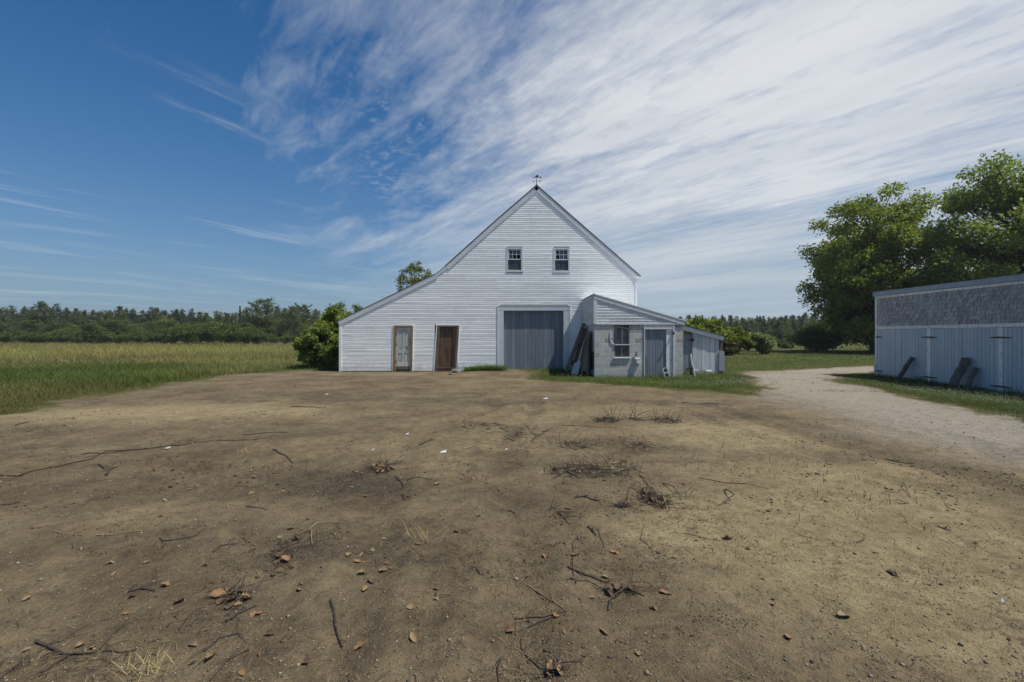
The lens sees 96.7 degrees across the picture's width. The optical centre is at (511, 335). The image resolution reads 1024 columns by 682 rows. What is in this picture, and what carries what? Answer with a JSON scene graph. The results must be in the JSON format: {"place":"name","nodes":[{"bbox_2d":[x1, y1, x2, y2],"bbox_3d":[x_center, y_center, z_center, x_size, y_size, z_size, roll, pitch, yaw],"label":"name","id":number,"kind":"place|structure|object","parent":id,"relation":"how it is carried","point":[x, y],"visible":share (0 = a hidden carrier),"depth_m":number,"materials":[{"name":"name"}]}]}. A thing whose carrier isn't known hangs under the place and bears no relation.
{"place":"outdoors","nodes":[
{"label":"outdoors","id":0,"kind":"place"},
{"bbox_2d":[0,340,338,375],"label":"meadow grass","id":1,"kind":"structure","parent":0,"point":[108,350],"depth_m":35.94,"materials":[{"name":"plant"}]},
{"bbox_2d":[0,366,1023,681],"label":"dirt yard","id":2,"kind":"structure","parent":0,"point":[196,408],"depth_m":3.75,"materials":[{"name":"soil"}]},
{"bbox_2d":[34,639,96,669],"bbox_3d":[-2.379,1.643,2.344,0.404,0.026,0.152,0,0,11],"label":"twig","id":3,"kind":"object","parent":2,"relation":"on","point":[37,641],"visible":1,"depth_m":2.37,"materials":[{"name":"wood"}]},
{"bbox_2d":[0,439,258,476],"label":"twig","id":4,"kind":"object","parent":2,"relation":"on","point":[109,450],"visible":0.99,"depth_m":6.20,"materials":[{"name":"wood"}]},
{"bbox_2d":[105,643,213,681],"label":"dry tuft","id":5,"kind":"object","parent":2,"relation":"on","point":[145,664],"visible":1,"depth_m":2.25,"materials":[{"name":"plant"}]},
{"bbox_2d":[200,573,271,604],"bbox_3d":[-1.782,1.643,2.978,0.398,0.143,0.417,0,0,24],"label":"brush tangle","id":6,"kind":"object","parent":2,"relation":"on","point":[235,593],"visible":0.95,"depth_m":2.93,"materials":[{"name":"brown plant"}]},
{"bbox_2d":[265,528,314,566],"bbox_3d":[-1.741,1.623,3.529,0.399,0.101,0.637,0,0,0],"label":"brush tangle","id":7,"kind":"object","parent":2,"relation":"on","point":[276,550],"visible":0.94,"depth_m":3.53,"materials":[{"name":"brown plant"}]},
{"bbox_2d":[330,598,346,646],"bbox_3d":[-1.018,1.648,2.630,0.044,0.056,0.429,0,0,-33],"label":"twig","id":8,"kind":"object","parent":2,"relation":"on","point":[333,609],"visible":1,"depth_m":2.62,"materials":[{"name":"wood"}]},
{"bbox_2d":[362,453,402,473],"bbox_3d":[-1.582,1.583,5.659,0.650,0.283,0.717,0,0,0],"label":"brush tangle","id":9,"kind":"object","parent":2,"relation":"on","point":[385,464],"visible":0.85,"depth_m":5.58,"materials":[{"name":"brown plant"}]},
{"bbox_2d":[0,399,1023,681],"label":"pebbles","id":10,"kind":"object","parent":2,"relation":"on","point":[514,575],"visible":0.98,"depth_m":2.90,"materials":[{"name":"stone"}]},
{"bbox_2d":[0,419,1023,681],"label":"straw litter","id":11,"kind":"object","parent":2,"relation":"on","point":[432,605],"visible":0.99,"depth_m":2.58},
{"bbox_2d":[1,373,1023,681],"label":"soil crumbs","id":12,"kind":"object","parent":2,"relation":"on","point":[489,537],"visible":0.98,"depth_m":3.97,"materials":[{"name":"soil"}]},
{"bbox_2d":[499,417,543,443],"bbox_3d":[0.163,1.531,7.410,0.765,0.383,1.609,0,0,0],"label":"brush tangle","id":13,"kind":"object","parent":2,"relation":"on","point":[522,434],"visible":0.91,"depth_m":7.43,"materials":[{"name":"brown plant"}]},
{"bbox_2d":[506,616,559,673],"bbox_3d":[0.106,1.641,2.401,0.289,0.060,0.470,0,0,0],"label":"twig","id":14,"kind":"object","parent":2,"relation":"on","point":[523,634],"visible":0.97,"depth_m":2.50,"materials":[{"name":"wood"}]},
{"bbox_2d":[518,643,580,680],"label":"brush tangle","id":15,"kind":"object","parent":2,"relation":"on","point":[552,673],"visible":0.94,"depth_m":2.19,"materials":[{"name":"brown plant"}]},
{"bbox_2d":[559,430,598,449],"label":"brush tangle","id":16,"kind":"object","parent":2,"relation":"on","point":[573,442],"visible":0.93,"depth_m":6.79,"materials":[{"name":"brown plant"}]},
{"bbox_2d":[546,455,622,478],"bbox_3d":[0.815,1.581,5.609,0.988,0.272,0.907,0,0,0],"label":"brush tangle","id":17,"kind":"object","parent":2,"relation":"on","point":[583,469],"visible":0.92,"depth_m":5.49,"materials":[{"name":"brown plant"}]},
{"bbox_2d":[567,565,644,595],"bbox_3d":[0.634,1.631,3.072,0.561,0.028,0.098,0,0,34],"label":"twig","id":18,"kind":"object","parent":2,"relation":"on","point":[582,572],"visible":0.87,"depth_m":3.07,"materials":[{"name":"wood"}]},
{"bbox_2d":[591,405,627,422],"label":"brush tangle","id":19,"kind":"object","parent":2,"relation":"on","point":[603,419],"visible":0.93,"depth_m":8.84,"materials":[{"name":"brown plant"}]},
{"bbox_2d":[599,445,644,482],"bbox_3d":[1.375,1.510,5.519,0.602,0.366,0.925,0,0,-15],"label":"brush tangle","id":20,"kind":"object","parent":2,"relation":"on","point":[617,473],"visible":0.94,"depth_m":5.54,"materials":[{"name":"brown plant"}]},
{"bbox_2d":[593,573,656,600],"bbox_3d":[0.727,1.602,2.925,0.421,0.130,0.235,0,0,0],"label":"brush tangle","id":21,"kind":"object","parent":2,"relation":"on","point":[631,593],"visible":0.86,"depth_m":2.91,"materials":[{"name":"brown plant"}]},
{"bbox_2d":[606,497,643,512],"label":"brush tangle","id":22,"kind":"object","parent":2,"relation":"on","point":[621,505],"visible":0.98,"depth_m":4.38,"materials":[{"name":"brown plant"}]},
{"bbox_2d":[620,481,685,512],"bbox_3d":[1.415,1.581,4.503,0.576,0.199,0.784,0,0,0],"label":"brush tangle","id":23,"kind":"object","parent":2,"relation":"on","point":[655,495],"visible":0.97,"depth_m":4.52,"materials":[{"name":"brown plant"}]},
{"bbox_2d":[641,406,685,423],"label":"brush tangle","id":24,"kind":"object","parent":2,"relation":"on","point":[665,418],"visible":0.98,"depth_m":8.78,"materials":[{"name":"brown plant"}]},
{"bbox_2d":[0,341,1023,422],"bbox_3d":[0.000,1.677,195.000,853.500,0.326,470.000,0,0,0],"label":"ground","id":25,"kind":"structure","parent":0,"point":[569,381],"depth_m":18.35,"materials":[{"name":"plant"}]},
{"bbox_2d":[0,307,15,327],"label":"pine tree","id":26,"kind":"object","parent":25,"relation":"on","point":[3,316],"visible":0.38,"depth_m":133.09,"materials":[{"name":"green plant"}]},
{"bbox_2d":[0,322,15,334],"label":"broadleaf tree","id":27,"kind":"object","parent":25,"relation":"on","point":[3,326],"visible":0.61,"depth_m":110.37,"materials":[{"name":"green plant"}]},
{"bbox_2d":[9,330,29,341],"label":"bush","id":28,"kind":"object","parent":25,"relation":"on","point":[18,333],"visible":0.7,"depth_m":96.49,"materials":[{"name":"green plant"}]},
{"bbox_2d":[19,332,40,342],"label":"bush","id":29,"kind":"object","parent":25,"relation":"on","point":[27,337],"visible":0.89,"depth_m":94.64,"materials":[{"name":"green plant"}]},
{"bbox_2d":[17,319,43,334],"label":"broadleaf tree","id":30,"kind":"object","parent":25,"relation":"on","point":[33,324],"visible":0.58,"depth_m":115.92,"materials":[{"name":"green plant"}]},
{"bbox_2d":[29,331,51,342],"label":"bush","id":31,"kind":"object","parent":25,"relation":"on","point":[43,337],"visible":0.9,"depth_m":95.51,"materials":[{"name":"green plant"}]},
{"bbox_2d":[16,301,65,341],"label":"tree","id":32,"kind":"object","parent":25,"relation":"on","point":[43,306],"visible":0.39,"depth_m":127.08,"materials":[{"name":"green plant"}]},
{"bbox_2d":[38,321,62,334],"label":"broadleaf tree","id":33,"kind":"object","parent":25,"relation":"on","point":[50,325],"visible":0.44,"depth_m":113.59,"materials":[{"name":"green plant"}]},
{"bbox_2d":[45,330,67,342],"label":"bush","id":34,"kind":"object","parent":25,"relation":"on","point":[55,338],"visible":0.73,"depth_m":98.28,"materials":[{"name":"green plant"}]},
{"bbox_2d":[39,303,78,341],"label":"pine tree","id":35,"kind":"object","parent":25,"relation":"on","point":[58,310],"visible":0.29,"depth_m":132.30,"materials":[{"name":"green plant"}]},
{"bbox_2d":[61,330,83,342],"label":"bush","id":36,"kind":"object","parent":25,"relation":"on","point":[72,336],"visible":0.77,"depth_m":98.32,"materials":[{"name":"green plant"}]},
{"bbox_2d":[65,308,85,328],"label":"pine tree","id":37,"kind":"object","parent":25,"relation":"on","point":[76,315],"visible":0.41,"depth_m":134.60,"materials":[{"name":"green plant"}]},
{"bbox_2d":[77,322,104,343],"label":"bush","id":38,"kind":"object","parent":25,"relation":"on","point":[90,328],"visible":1,"depth_m":87.37,"materials":[{"name":"green plant"}]},
{"bbox_2d":[86,310,112,341],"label":"pine tree","id":39,"kind":"object","parent":25,"relation":"on","point":[106,313],"visible":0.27,"depth_m":132.69,"materials":[{"name":"green plant"}]},
{"bbox_2d":[89,331,114,343],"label":"bush","id":40,"kind":"object","parent":25,"relation":"on","point":[104,337],"visible":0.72,"depth_m":95.37,"materials":[{"name":"green plant"}]},
{"bbox_2d":[98,319,137,335],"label":"broadleaf tree","id":41,"kind":"object","parent":25,"relation":"on","point":[117,329],"visible":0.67,"depth_m":107.52,"materials":[{"name":"green plant"}]},
{"bbox_2d":[104,306,133,323],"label":"pine tree","id":42,"kind":"object","parent":25,"relation":"on","point":[117,316],"visible":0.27,"depth_m":134.66,"materials":[{"name":"green plant"}]},
{"bbox_2d":[109,333,129,343],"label":"bush","id":43,"kind":"object","parent":25,"relation":"on","point":[121,338],"visible":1,"depth_m":95.47,"materials":[{"name":"green plant"}]},
{"bbox_2d":[0,360,270,399],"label":"lush weeds","id":44,"kind":"object","parent":25,"relation":"on","point":[15,379],"visible":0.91,"depth_m":16.61,"materials":[{"name":"green plant"}]},
{"bbox_2d":[131,332,148,342],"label":"bush","id":45,"kind":"object","parent":25,"relation":"on","point":[139,337],"visible":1,"depth_m":95.82,"materials":[{"name":"green plant"}]},
{"bbox_2d":[132,328,152,342],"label":"bush","id":46,"kind":"object","parent":25,"relation":"on","point":[146,332],"visible":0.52,"depth_m":101.54,"materials":[{"name":"green plant"}]},
{"bbox_2d":[129,307,162,341],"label":"pine tree","id":47,"kind":"object","parent":25,"relation":"on","point":[154,317],"visible":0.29,"depth_m":128.10,"materials":[{"name":"green plant"}]},
{"bbox_2d":[150,325,175,343],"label":"bush","id":48,"kind":"object","parent":25,"relation":"on","point":[157,335],"visible":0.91,"depth_m":88.49,"materials":[{"name":"green plant"}]},
{"bbox_2d":[152,318,180,328],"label":"broadleaf tree","id":49,"kind":"object","parent":25,"relation":"on","point":[168,321],"visible":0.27,"depth_m":114.33,"materials":[{"name":"green plant"}]},
{"bbox_2d":[169,309,188,340],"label":"pine tree","id":50,"kind":"object","parent":25,"relation":"on","point":[178,316],"visible":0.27,"depth_m":135.10,"materials":[{"name":"green plant"}]},
{"bbox_2d":[170,321,204,343],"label":"bush","id":51,"kind":"object","parent":25,"relation":"on","point":[188,332],"visible":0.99,"depth_m":88.18,"materials":[{"name":"green plant"}]},
{"bbox_2d":[185,308,201,323],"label":"pine tree","id":52,"kind":"object","parent":25,"relation":"on","point":[191,315],"visible":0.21,"depth_m":140.06,"materials":[{"name":"green plant"}]},
{"bbox_2d":[190,323,210,343],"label":"bush","id":53,"kind":"object","parent":25,"relation":"on","point":[204,333],"visible":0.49,"depth_m":93.45,"materials":[{"name":"green plant"}]},
{"bbox_2d":[199,321,220,342],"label":"bush","id":54,"kind":"object","parent":25,"relation":"on","point":[206,337],"visible":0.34,"depth_m":94.30,"materials":[{"name":"green plant"}]},
{"bbox_2d":[208,311,223,340],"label":"pine tree","id":55,"kind":"object","parent":25,"relation":"on","point":[218,316],"visible":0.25,"depth_m":141.81,"materials":[{"name":"green plant"}]},
{"bbox_2d":[208,322,240,343],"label":"bush","id":56,"kind":"object","parent":25,"relation":"on","point":[220,332],"visible":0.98,"depth_m":87.30,"materials":[{"name":"green plant"}]},
{"bbox_2d":[224,312,246,341],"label":"pine tree","id":57,"kind":"object","parent":25,"relation":"on","point":[234,317],"visible":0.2,"depth_m":130.66,"materials":[{"name":"green plant"}]},
{"bbox_2d":[227,324,246,342],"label":"bush","id":58,"kind":"object","parent":25,"relation":"on","point":[235,338],"visible":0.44,"depth_m":89.01,"materials":[{"name":"green plant"}]},
{"bbox_2d":[236,325,261,343],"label":"bush","id":59,"kind":"object","parent":25,"relation":"on","point":[246,333],"visible":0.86,"depth_m":87.18,"materials":[{"name":"green plant"}]},
{"bbox_2d":[247,331,269,343],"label":"bush","id":60,"kind":"object","parent":25,"relation":"on","point":[262,338],"visible":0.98,"depth_m":87.62,"materials":[{"name":"green plant"}]},
{"bbox_2d":[239,296,282,342],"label":"broadleaf tree","id":61,"kind":"object","parent":25,"relation":"on","point":[254,320],"visible":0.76,"depth_m":111.08,"materials":[{"name":"green plant"}]},
{"bbox_2d":[278,333,294,343],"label":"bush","id":62,"kind":"object","parent":25,"relation":"on","point":[286,338],"visible":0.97,"depth_m":86.80,"materials":[{"name":"green plant"}]},
{"bbox_2d":[278,305,307,341],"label":"broadleaf tree","id":63,"kind":"object","parent":25,"relation":"on","point":[290,313],"visible":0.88,"depth_m":115.05,"materials":[{"name":"green plant"}]},
{"bbox_2d":[293,303,312,323],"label":"pine tree","id":64,"kind":"object","parent":25,"relation":"on","point":[305,307],"visible":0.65,"depth_m":129.59,"materials":[{"name":"green plant"}]},
{"bbox_2d":[305,308,323,325],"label":"pine tree","id":65,"kind":"object","parent":25,"relation":"on","point":[314,315],"visible":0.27,"depth_m":131.23,"materials":[{"name":"green plant"}]},
{"bbox_2d":[292,323,338,367],"bbox_3d":[-9.889,0.533,23.305,2.532,2.417,2.419,0,0,0],"label":"shrub","id":66,"kind":"object","parent":25,"relation":"on","point":[309,340],"visible":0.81,"depth_m":22.89,"materials":[{"name":"green plant"}]},
{"bbox_2d":[318,345,338,368],"bbox_3d":[-8.808,1.037,22.225,1.277,1.229,1.156,0,0,0],"label":"shrub","id":67,"kind":"object","parent":25,"relation":"on","point":[330,356],"visible":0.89,"depth_m":21.96,"materials":[{"name":"green plant"}]},
{"bbox_2d":[313,303,351,365],"bbox_3d":[-9.733,-0.073,24.966,3.067,3.464,2.999,0,0,0],"label":"shrub","id":68,"kind":"object","parent":25,"relation":"on","point":[332,315],"visible":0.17,"depth_m":24.37,"materials":[{"name":"green plant"}]},
{"bbox_2d":[394,260,431,290],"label":"poplar tree","id":69,"kind":"object","parent":25,"relation":"on","point":[415,279],"visible":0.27,"depth_m":40.94,"materials":[{"name":"green plant"}]},
{"bbox_2d":[460,362,507,371],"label":"wall weeds","id":70,"kind":"object","parent":25,"relation":"on","point":[489,368],"depth_m":20.25,"materials":[{"name":"green plant"}]},
{"bbox_2d":[338,185,640,371],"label":"barn","id":71,"kind":"structure","parent":25,"relation":"on","point":[516,283],"depth_m":20.99,"materials":[{"name":"white wood"}]},
{"bbox_2d":[392,325,413,371],"bbox_3d":[-5.029,0.576,20.992,1.010,2.148,0.136,0,0,0],"label":"door","id":72,"kind":"structure","parent":71,"relation":"in","point":[403,338],"depth_m":21.00,"materials":[{"name":"wood"}]},
{"bbox_2d":[433,325,459,371],"bbox_3d":[-3.012,0.572,21.030,1.229,2.156,0.140,0,0,0],"label":"door","id":73,"kind":"structure","parent":71,"relation":"in","point":[447,336],"depth_m":21.05,"materials":[{"name":"brown wood"}]},
{"bbox_2d":[506,247,522,271],"bbox_3d":[0.118,-3.513,21.012,0.800,1.142,0.092,0,0,0],"label":"window","id":74,"kind":"structure","parent":71,"relation":"in","point":[514,255],"depth_m":21.01,"materials":[{"name":"wood"}]},
{"bbox_2d":[498,305,570,369],"bbox_3d":[1.016,0.100,21.062,3.361,3.001,0.215,0,0,0],"label":"barn door","id":75,"kind":"structure","parent":71,"relation":"in","point":[529,336],"depth_m":21.12,"materials":[{"name":"grey wood"}]},
{"bbox_2d":[553,247,569,272],"bbox_3d":[2.288,-3.498,21.012,0.808,1.158,0.092,0,0,0],"label":"window","id":76,"kind":"structure","parent":71,"relation":"in","point":[561,255],"depth_m":21.01,"materials":[{"name":"wood"}]},
{"bbox_2d":[2,356,1021,407],"bbox_3d":[-5.691,1.518,22.321,64.587,0.285,27.832,0,0,0],"label":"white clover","id":77,"kind":"object","parent":25,"relation":"on","point":[760,380],"visible":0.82,"depth_m":13.67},
{"bbox_2d":[565,323,585,371],"bbox_3d":[2.765,0.520,19.890,0.938,2.195,0.116,0,0,9],"label":"plank","id":78,"kind":"object","parent":25,"relation":"on","point":[573,352],"visible":0.96,"depth_m":19.87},
{"bbox_2d":[570,328,585,371],"bbox_3d":[2.870,0.638,19.640,0.735,1.990,0.118,0,0,8],"label":"plank","id":79,"kind":"object","parent":25,"relation":"on","point":[579,346],"visible":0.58,"depth_m":19.61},
{"bbox_2d":[579,331,591,375],"bbox_3d":[2.973,0.716,18.838,0.443,1.811,1.155,0,0,0],"label":"wood panel","id":80,"kind":"object","parent":25,"relation":"on","point":[585,347],"visible":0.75,"depth_m":18.62,"materials":[{"name":"grey wood"}]},
{"bbox_2d":[582,293,686,377],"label":"block shed","id":81,"kind":"structure","parent":25,"relation":"on","point":[647,342],"depth_m":17.90,"materials":[{"name":"paint"}]},
{"bbox_2d":[614,325,630,357],"bbox_3d":[4.327,0.226,17.922,0.665,1.319,0.155,0,0,0],"label":"window","id":82,"kind":"structure","parent":81,"relation":"in","point":[621,335],"depth_m":17.89,"materials":[{"name":"white wood"}]},
{"bbox_2d":[644,325,674,376],"bbox_3d":[5.785,0.608,17.960,1.207,2.084,0.180,0,0,0],"label":"door","id":83,"kind":"structure","parent":81,"relation":"in","point":[654,339],"depth_m":17.95,"materials":[{"name":"paint"}]},
{"bbox_2d":[683,325,725,373],"bbox_3d":[7.968,0.549,20.135,2.217,2.203,1.730,0,0,0],"label":"plank lean to","id":84,"kind":"object","parent":25,"relation":"on","point":[703,348],"visible":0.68,"depth_m":19.40,"materials":[{"name":"grey wood"}]},
{"bbox_2d":[683,333,693,371],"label":"door","id":85,"kind":"structure","parent":84,"relation":"in","point":[687,338],"depth_m":19.46,"materials":[{"name":"grey wood"}]},
{"bbox_2d":[683,314,734,342],"bbox_3d":[16.896,-0.115,40.078,5.035,3.546,5.377,0,0,0],"label":"shrub","id":86,"kind":"object","parent":25,"relation":"on","point":[712,325],"visible":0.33,"depth_m":39.20,"materials":[{"name":"green plant"}]},
{"bbox_2d":[723,341,739,355],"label":"shrub","id":87,"kind":"object","parent":25,"relation":"on","point":[730,348],"visible":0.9,"depth_m":37.61,"materials":[{"name":"green plant"}]},
{"bbox_2d":[726,326,751,353],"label":"shrub","id":88,"kind":"object","parent":25,"relation":"on","point":[742,338],"visible":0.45,"depth_m":41.13,"materials":[{"name":"green plant"}]},
{"bbox_2d":[749,332,776,353],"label":"shrub","id":89,"kind":"object","parent":25,"relation":"on","point":[762,343],"visible":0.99,"depth_m":40.57,"materials":[{"name":"green plant"}]},
{"bbox_2d":[751,319,775,335],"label":"pine tree","id":90,"kind":"object","parent":25,"relation":"on","point":[764,328],"visible":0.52,"depth_m":112.75,"materials":[{"name":"green plant"}]},
{"bbox_2d":[770,317,791,341],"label":"pine tree","id":91,"kind":"object","parent":25,"relation":"on","point":[782,332],"visible":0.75,"depth_m":113.06,"materials":[{"name":"green plant"}]},
{"bbox_2d":[776,341,794,347],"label":"shrub","id":92,"kind":"object","parent":25,"relation":"on","point":[786,344],"visible":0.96,"depth_m":59.55,"materials":[{"name":"green plant"}]},
{"bbox_2d":[783,323,848,350],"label":"shrub","id":93,"kind":"object","parent":25,"relation":"on","point":[811,337],"visible":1,"depth_m":48.70,"materials":[{"name":"green plant"}]},
{"bbox_2d":[817,273,914,348],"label":"understorey tree","id":94,"kind":"object","parent":25,"relation":"on","point":[856,337],"visible":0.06,"depth_m":46.53,"materials":[{"name":"green plant"}]},
{"bbox_2d":[795,181,968,352],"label":"maple tree","id":95,"kind":"object","parent":25,"relation":"on","point":[873,252],"visible":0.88,"depth_m":42.56,"materials":[{"name":"green plant"}]},
{"bbox_2d":[895,357,914,379],"bbox_3d":[15.054,1.326,17.477,0.168,1.080,0.653,0,0,-33],"label":"log post","id":96,"kind":"object","parent":25,"relation":"on","point":[901,374],"visible":0.81,"depth_m":17.40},
{"bbox_2d":[872,274,1023,394],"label":"storage shed","id":97,"kind":"structure","parent":25,"relation":"on","point":[937,332],"depth_m":15.68,"materials":[{"name":"blue grey painted wood plank"},{"name":"weathered cedar shingle"}]},
{"bbox_2d":[876,329,901,376],"bbox_3d":[15.285,0.698,18.458,0.070,1.927,1.184,0,0,0],"label":"door","id":98,"kind":"structure","parent":97,"relation":"in","point":[889,341],"depth_m":18.41,"materials":[{"name":"grey wood"}]},
{"bbox_2d":[902,329,928,380],"bbox_3d":[15.285,0.715,17.262,0.070,1.960,1.184,0,0,0],"label":"door","id":99,"kind":"structure","parent":97,"relation":"in","point":[914,341],"depth_m":17.24,"materials":[{"name":"grey wood"}]},
{"bbox_2d":[929,328,962,386],"bbox_3d":[15.285,0.734,16.048,0.070,1.997,1.204,0,0,0],"label":"door","id":100,"kind":"structure","parent":97,"relation":"in","point":[946,343],"depth_m":16.04,"materials":[{"name":"grey wood"}]},
{"bbox_2d":[963,327,999,390],"bbox_3d":[15.285,0.750,14.832,0.070,2.031,1.204,0,0,0],"label":"door","id":101,"kind":"structure","parent":97,"relation":"in","point":[980,345],"depth_m":14.78,"materials":[{"name":"grey wood"}]},
{"bbox_2d":[1000,327,1023,394],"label":"door","id":102,"kind":"structure","parent":97,"relation":"in","point":[1013,337],"depth_m":13.84,"materials":[{"name":"grey wood"}]},
{"bbox_2d":[948,357,970,386],"bbox_3d":[15.037,1.323,15.348,0.240,1.208,0.630,0,0,-41],"label":"log post","id":103,"kind":"object","parent":25,"relation":"on","point":[958,373],"visible":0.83,"depth_m":15.28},
{"bbox_2d":[902,149,1023,283],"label":"maple tree","id":104,"kind":"object","parent":25,"relation":"on","point":[1002,255],"visible":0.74,"depth_m":36.68,"materials":[{"name":"green plant"}]},
{"bbox_2d":[963,367,978,389],"bbox_3d":[15.052,1.460,14.962,0.397,0.911,0.180,0,0,24],"label":"log post","id":105,"kind":"object","parent":25,"relation":"on","point":[971,376],"visible":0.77,"depth_m":14.92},
{"bbox_2d":[0,380,1023,681],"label":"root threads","id":106,"kind":"object","parent":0,"point":[538,542],"visible":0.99,"depth_m":3.46,"materials":[{"name":"plant"}]},
{"bbox_2d":[0,0,1023,321],"label":"sky","id":107,"kind":"structure","parent":0,"point":[206,156],"materials":[{"name":"blue"}]},
{"bbox_2d":[473,428,933,532],"bbox_3d":[1.986,1.592,6.100,4.504,0.165,4.303,0,0,10],"label":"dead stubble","id":108,"kind":"object","parent":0,"point":[799,483],"visible":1,"depth_m":5.04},
{"bbox_2d":[743,366,1023,458],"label":"gravel drive","id":109,"kind":"structure","parent":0,"point":[952,428],"depth_m":9.53,"materials":[{"name":"gravel"}]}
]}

